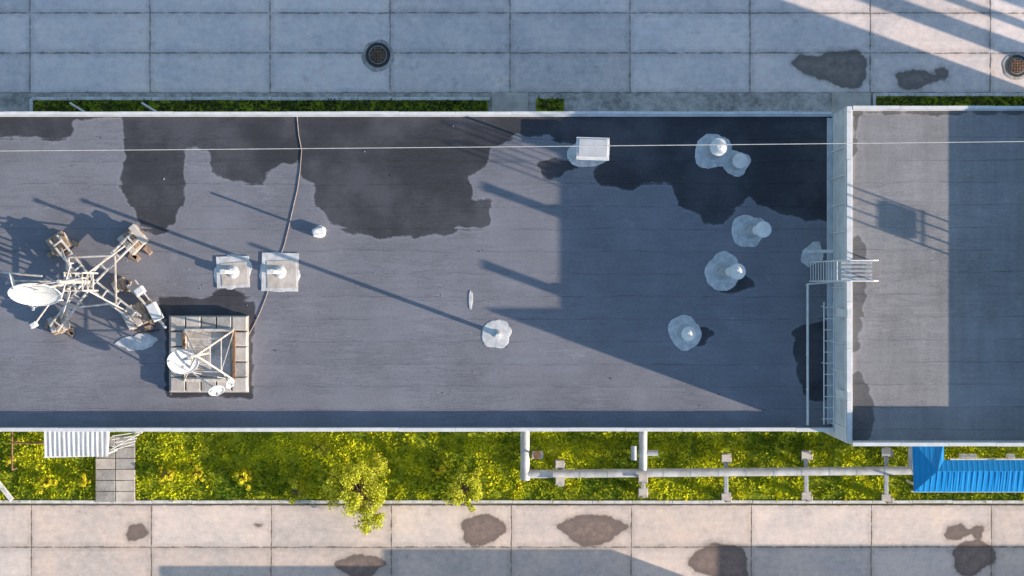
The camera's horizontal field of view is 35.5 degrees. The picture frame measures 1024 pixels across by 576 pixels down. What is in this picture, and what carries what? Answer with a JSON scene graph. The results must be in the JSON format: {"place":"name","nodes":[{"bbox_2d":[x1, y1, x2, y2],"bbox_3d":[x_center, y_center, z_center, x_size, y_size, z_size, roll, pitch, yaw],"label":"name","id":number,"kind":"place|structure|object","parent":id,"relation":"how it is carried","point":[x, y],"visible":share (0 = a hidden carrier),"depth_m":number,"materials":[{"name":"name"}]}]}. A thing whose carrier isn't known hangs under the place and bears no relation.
{"place":"outdoors","nodes":[
{"label":"outdoors","id":0,"kind":"place"},
{"bbox_2d":[44,432,116,457],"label":"door canopy","id":1,"kind":"object","parent":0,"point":[72,444],"visible":0.65,"depth_m":77.24,"materials":[{"name":"white metal"}]},
{"bbox_2d":[109,432,142,450],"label":"stair handrail","id":2,"kind":"object","parent":1,"relation":"attached to","point":[123,441],"visible":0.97,"depth_m":78.65,"materials":[{"name":"white metal"}]},
{"bbox_2d":[0,117,831,426],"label":"roof low wing","id":3,"kind":"structure","parent":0,"point":[586,283],"depth_m":71.00,"materials":[{"name":"grey asphalt"}]},
{"bbox_2d":[0,224,166,336],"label":"antenna mast","id":4,"kind":"object","parent":3,"relation":"on","point":[133,239],"visible":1,"depth_m":70.32,"materials":[{"name":"metal"}]},
{"bbox_2d":[114,333,157,350],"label":"sealant patch","id":5,"kind":"object","parent":3,"relation":"on","point":[141,341],"visible":1,"depth_m":70.97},
{"bbox_2d":[167,316,248,395],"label":"dish antenna frame","id":6,"kind":"object","parent":3,"relation":"on","point":[209,355],"visible":1,"depth_m":70.59,"materials":[{"name":"concrete"}]},
{"bbox_2d":[214,254,251,289],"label":"roof pipe","id":7,"kind":"object","parent":3,"relation":"on","point":[232,271],"visible":1,"depth_m":70.93,"materials":[{"name":"metal"}]},
{"bbox_2d":[249,118,301,333],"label":"roof cable","id":8,"kind":"object","parent":3,"relation":"on","point":[290,217],"visible":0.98,"depth_m":70.97,"materials":[{"name":"black rubber"}]},
{"bbox_2d":[259,252,300,291],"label":"roof pipe","id":9,"kind":"object","parent":3,"relation":"on","point":[279,272],"visible":1,"depth_m":70.93,"materials":[{"name":"metal"}]},
{"bbox_2d":[312,225,325,237],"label":"roof pipe","id":10,"kind":"object","parent":3,"relation":"on","point":[318,231],"visible":1,"depth_m":70.71,"materials":[{"name":"white metal"}]},
{"bbox_2d":[469,290,472,308],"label":"sealant patch","id":11,"kind":"object","parent":3,"relation":"on","point":[470,299],"visible":1,"depth_m":70.98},
{"bbox_2d":[482,319,511,347],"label":"rooftop vent","id":12,"kind":"object","parent":3,"relation":"on","point":[496,333],"visible":1,"depth_m":70.98,"materials":[{"name":"metal"}]},
{"bbox_2d":[567,137,609,166],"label":"roof hatch","id":13,"kind":"object","parent":3,"relation":"on","point":[584,152],"visible":0.99,"depth_m":70.32,"materials":[{"name":"white metal"}]},
{"bbox_2d":[668,315,701,350],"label":"rooftop vent","id":14,"kind":"object","parent":3,"relation":"on","point":[685,333],"visible":1,"depth_m":70.98,"materials":[{"name":"metal"}]},
{"bbox_2d":[695,134,731,168],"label":"rooftop vent","id":15,"kind":"object","parent":3,"relation":"on","point":[709,156],"visible":0.95,"depth_m":70.98,"materials":[{"name":"metal"}]},
{"bbox_2d":[704,251,745,290],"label":"rooftop vent","id":16,"kind":"object","parent":3,"relation":"on","point":[725,270],"visible":1,"depth_m":70.98,"materials":[{"name":"metal"}]},
{"bbox_2d":[723,150,750,176],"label":"rooftop vent","id":17,"kind":"object","parent":3,"relation":"on","point":[736,163],"visible":1,"depth_m":70.93,"materials":[{"name":"metal"}]},
{"bbox_2d":[732,215,771,246],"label":"rooftop vent","id":18,"kind":"object","parent":3,"relation":"on","point":[749,231],"visible":1,"depth_m":70.94,"materials":[{"name":"metal"}]},
{"bbox_2d":[801,241,832,266],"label":"sealant patch","id":19,"kind":"object","parent":3,"relation":"on","point":[813,251],"visible":0.98,"depth_m":70.97,"materials":[{"name":"white paint"}]},
{"bbox_2d":[0,93,873,111],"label":"apron","id":20,"kind":"object","parent":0,"point":[737,102],"visible":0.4,"depth_m":79.98,"materials":[{"name":"concrete"}]},
{"bbox_2d":[30,99,32,110],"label":"kerb","id":21,"kind":"structure","parent":20,"relation":"on","point":[31,106],"depth_m":79.85,"materials":[{"name":"grey concrete"}]},
{"bbox_2d":[69,102,157,111],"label":"pipe bracket","id":22,"kind":"object","parent":20,"relation":"on","point":[142,103],"visible":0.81,"depth_m":78.76,"materials":[{"name":"metal"}]},
{"bbox_2d":[31,98,487,111],"bbox_3d":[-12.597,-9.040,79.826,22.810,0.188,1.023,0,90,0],"label":"grass","id":23,"kind":"structure","parent":20,"relation":"on","point":[283,103],"depth_m":79.88,"materials":[{"name":"green plant"}]},
{"bbox_2d":[31,97,489,100],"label":"kerb","id":24,"kind":"structure","parent":20,"relation":"on","point":[261,98],"depth_m":79.85,"materials":[{"name":"grey concrete"}]},
{"bbox_2d":[492,93,870,113],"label":"entrance slab","id":25,"kind":"structure","parent":20,"relation":"on","point":[506,102],"depth_m":79.86,"materials":[{"name":"concrete"}]},
{"bbox_2d":[873,94,875,105],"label":"kerb","id":26,"kind":"structure","parent":20,"relation":"on","point":[874,99],"depth_m":79.85,"materials":[{"name":"grey concrete"}]},
{"bbox_2d":[874,93,1023,95],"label":"kerb","id":27,"kind":"structure","parent":20,"relation":"on","point":[951,94],"depth_m":79.85,"materials":[{"name":"grey concrete"}]},
{"bbox_2d":[0,0,1023,92],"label":"concrete road","id":28,"kind":"structure","parent":0,"point":[527,46],"depth_m":80.00,"materials":[{"name":"grey concrete"}]},
{"bbox_2d":[361,40,393,71],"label":"manhole cover","id":29,"kind":"object","parent":28,"relation":"on","point":[377,55],"visible":1,"depth_m":79.96,"materials":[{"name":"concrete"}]},
{"bbox_2d":[1002,52,1023,79],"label":"manhole cover","id":30,"kind":"object","parent":28,"relation":"on","point":[1013,66],"visible":1,"depth_m":79.96,"materials":[{"name":"concrete"}]},
{"bbox_2d":[0,505,1023,575],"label":"pavement","id":31,"kind":"structure","parent":0,"point":[527,540],"depth_m":80.00,"materials":[{"name":"concrete"}]},
{"bbox_2d":[0,431,1023,502],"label":"lawn","id":32,"kind":"structure","parent":0,"point":[472,460],"depth_m":79.97,"materials":[{"name":"green plant"}]},
{"bbox_2d":[0,481,13,501],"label":"kerb","id":33,"kind":"structure","parent":32,"relation":"on","point":[6,493],"depth_m":79.84,"materials":[{"name":"grey concrete"}]},
{"bbox_2d":[4,456,15,466],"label":"flowering shrub","id":34,"kind":"object","parent":32,"relation":"on","point":[7,459],"visible":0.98,"depth_m":79.55,"materials":[{"name":"yellow plant"}]},
{"bbox_2d":[11,432,43,470],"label":"pipe railing","id":35,"kind":"object","parent":32,"relation":"on","point":[14,442],"visible":0.74,"depth_m":78.96,"materials":[{"name":"metal"}]},
{"bbox_2d":[38,475,57,493],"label":"flowering shrub","id":36,"kind":"object","parent":32,"relation":"on","point":[43,483],"visible":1,"depth_m":79.49,"materials":[{"name":"yellow plant"}]},
{"bbox_2d":[78,473,90,486],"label":"flowering shrub","id":37,"kind":"object","parent":32,"relation":"on","point":[82,481],"visible":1,"depth_m":79.52,"materials":[{"name":"yellow plant"}]},
{"bbox_2d":[96,436,134,501],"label":"footpath","id":38,"kind":"structure","parent":32,"relation":"on","point":[105,474],"depth_m":79.83,"materials":[{"name":"concrete"}]},
{"bbox_2d":[158,467,173,482],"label":"flowering shrub","id":39,"kind":"object","parent":32,"relation":"on","point":[170,476],"visible":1,"depth_m":79.55,"materials":[{"name":"yellow plant"}]},
{"bbox_2d":[190,466,203,481],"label":"flowering shrub","id":40,"kind":"object","parent":32,"relation":"on","point":[194,475],"visible":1,"depth_m":79.57,"materials":[{"name":"yellow plant"}]},
{"bbox_2d":[235,469,251,489],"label":"flowering shrub","id":41,"kind":"object","parent":32,"relation":"on","point":[243,477],"visible":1,"depth_m":79.47,"materials":[{"name":"yellow plant"}]},
{"bbox_2d":[283,479,308,503],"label":"flowering shrub","id":42,"kind":"object","parent":32,"relation":"on","point":[294,485],"visible":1,"depth_m":79.55,"materials":[{"name":"green plant"}]},
{"bbox_2d":[313,438,330,456],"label":"flowering shrub","id":43,"kind":"object","parent":32,"relation":"on","point":[326,449],"visible":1,"depth_m":79.51,"materials":[{"name":"green plant"}]},
{"bbox_2d":[319,452,389,535],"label":"young tree","id":44,"kind":"object","parent":32,"relation":"on","point":[358,495],"visible":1,"depth_m":78.45,"materials":[{"name":"green plant"}]},
{"bbox_2d":[432,465,445,477],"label":"flowering shrub","id":45,"kind":"object","parent":32,"relation":"on","point":[439,473],"visible":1,"depth_m":79.46,"materials":[{"name":"green plant"}]},
{"bbox_2d":[441,466,481,512],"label":"young tree","id":46,"kind":"object","parent":32,"relation":"on","point":[459,498],"visible":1,"depth_m":78.91,"materials":[{"name":"green plant"}]},
{"bbox_2d":[555,459,564,485],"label":"pipe support","id":47,"kind":"object","parent":32,"relation":"on","point":[559,464],"visible":0.91,"depth_m":78.47,"materials":[{"name":"concrete"}]},
{"bbox_2d":[638,474,647,497],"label":"pipe support","id":48,"kind":"object","parent":32,"relation":"on","point":[643,489],"visible":0.96,"depth_m":78.48,"materials":[{"name":"concrete"}]},
{"bbox_2d":[721,453,731,502],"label":"pipe support","id":49,"kind":"object","parent":32,"relation":"on","point":[726,496],"visible":1,"depth_m":79.02,"materials":[{"name":"concrete"}]},
{"bbox_2d":[520,431,912,480],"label":"heating pipeline","id":50,"kind":"object","parent":49,"relation":"on","point":[526,473],"visible":0.81,"depth_m":78.72,"materials":[{"name":"metal"}]},
{"bbox_2d":[801,450,812,501],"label":"pipe support","id":51,"kind":"object","parent":32,"relation":"on","point":[806,456],"visible":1,"depth_m":79.00,"materials":[{"name":"concrete"}]},
{"bbox_2d":[881,447,893,503],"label":"pipe support","id":52,"kind":"object","parent":32,"relation":"on","point":[886,496],"visible":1,"depth_m":79.02,"materials":[{"name":"concrete"}]},
{"bbox_2d":[906,446,1023,491],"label":"entrance canopy","id":53,"kind":"object","parent":32,"relation":"on","point":[934,470],"visible":0.98,"depth_m":76.75,"materials":[{"name":"blue metal"}]},
{"bbox_2d":[950,453,1023,459],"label":"gas meter box","id":54,"kind":"object","parent":32,"relation":"on","point":[973,456],"visible":1,"depth_m":79.36,"materials":[{"name":"white paint"}]},
{"bbox_2d":[0,499,1023,504],"bbox_3d":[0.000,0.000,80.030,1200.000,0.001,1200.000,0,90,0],"label":"ground","id":55,"kind":"structure","parent":0,"point":[514,503],"depth_m":80.03,"materials":[{"name":"grey concrete"}]},
{"bbox_2d":[0,500,1023,503],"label":"kerb","id":56,"kind":"structure","parent":55,"relation":"on","point":[538,501],"depth_m":79.88,"materials":[{"name":"grey concrete"}]},
{"bbox_2d":[824,107,846,442],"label":"wall","id":57,"kind":"structure","parent":55,"relation":"on","point":[838,191],"depth_m":69.37,"materials":[{"name":"grey concrete"}]},
{"bbox_2d":[827,118,846,429],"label":"wall cladding ribs","id":58,"kind":"object","parent":57,"relation":"attached to","point":[829,247],"depth_m":70.88,"materials":[{"name":"grey metal"}]},
{"bbox_2d":[806,282,833,424],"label":"roof pipe rail","id":59,"kind":"object","parent":58,"relation":"attached to","point":[807,353],"visible":0.94,"depth_m":70.57,"materials":[{"name":"metal"}]},
{"bbox_2d":[821,302,833,423],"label":"steel ladder","id":60,"kind":"object","parent":58,"relation":"attached to","point":[824,363],"visible":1,"depth_m":70.48,"materials":[{"name":"metal"}]},
{"bbox_2d":[836,389,851,400],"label":"wall flue","id":61,"kind":"object","parent":58,"relation":"attached to","point":[844,394],"depth_m":67.37,"materials":[{"name":"white paint"}]},
{"bbox_2d":[809,260,878,281],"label":"roof access ladder","id":62,"kind":"object","parent":57,"relation":"attached to","point":[852,279],"visible":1,"depth_m":67.54,"materials":[{"name":"grey metal"}]},
{"bbox_2d":[847,106,1023,444],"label":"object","id":63,"kind":"structure","parent":57,"relation":"on","point":[935,441],"depth_m":67.64,"materials":[{"name":"grey concrete"}]},
{"bbox_2d":[845,106,1023,445],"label":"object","id":64,"kind":"structure","parent":63,"relation":"on","point":[849,253],"depth_m":67.59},
{"bbox_2d":[853,111,1023,439],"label":"roof","id":65,"kind":"structure","parent":57,"relation":"on","point":[938,318],"depth_m":67.80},
{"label":"utility pole","id":66,"kind":"object","parent":55,"relation":"on","visible":0},
{"bbox_2d":[9,141,1023,150],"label":"overhead wire","id":67,"kind":"object","parent":66,"relation":"attached to","point":[509,146],"visible":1,"depth_m":65.66,"materials":[{"name":"grey metal"}]},
{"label":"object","id":68,"kind":"object","parent":55,"relation":"on","visible":0},
{"bbox_2d":[0,112,832,430],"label":"parapet wall","id":69,"kind":"structure","parent":68,"relation":"on","point":[342,114],"depth_m":70.86,"materials":[{"name":"grey concrete"}]},
{"bbox_2d":[0,111,833,431],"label":"roof edge trim","id":70,"kind":"structure","parent":69,"relation":"on","point":[408,429],"depth_m":70.45,"materials":[{"name":"silver metal"}]},
{"bbox_2d":[536,97,563,110],"bbox_3d":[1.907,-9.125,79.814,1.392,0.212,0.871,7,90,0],"label":"grass","id":71,"kind":"structure","parent":0,"point":[544,105],"depth_m":79.87,"materials":[{"name":"green plant"}]},
{"bbox_2d":[836,309,851,317],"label":"wall flue","id":72,"kind":"object","parent":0,"point":[846,313],"depth_m":67.37,"materials":[{"name":"grey metal"}]},
{"bbox_2d":[876,94,1023,105],"bbox_3d":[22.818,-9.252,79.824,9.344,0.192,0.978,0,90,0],"label":"grass","id":73,"kind":"structure","parent":0,"point":[939,99],"depth_m":79.88,"materials":[{"name":"green plant"}]}
]}

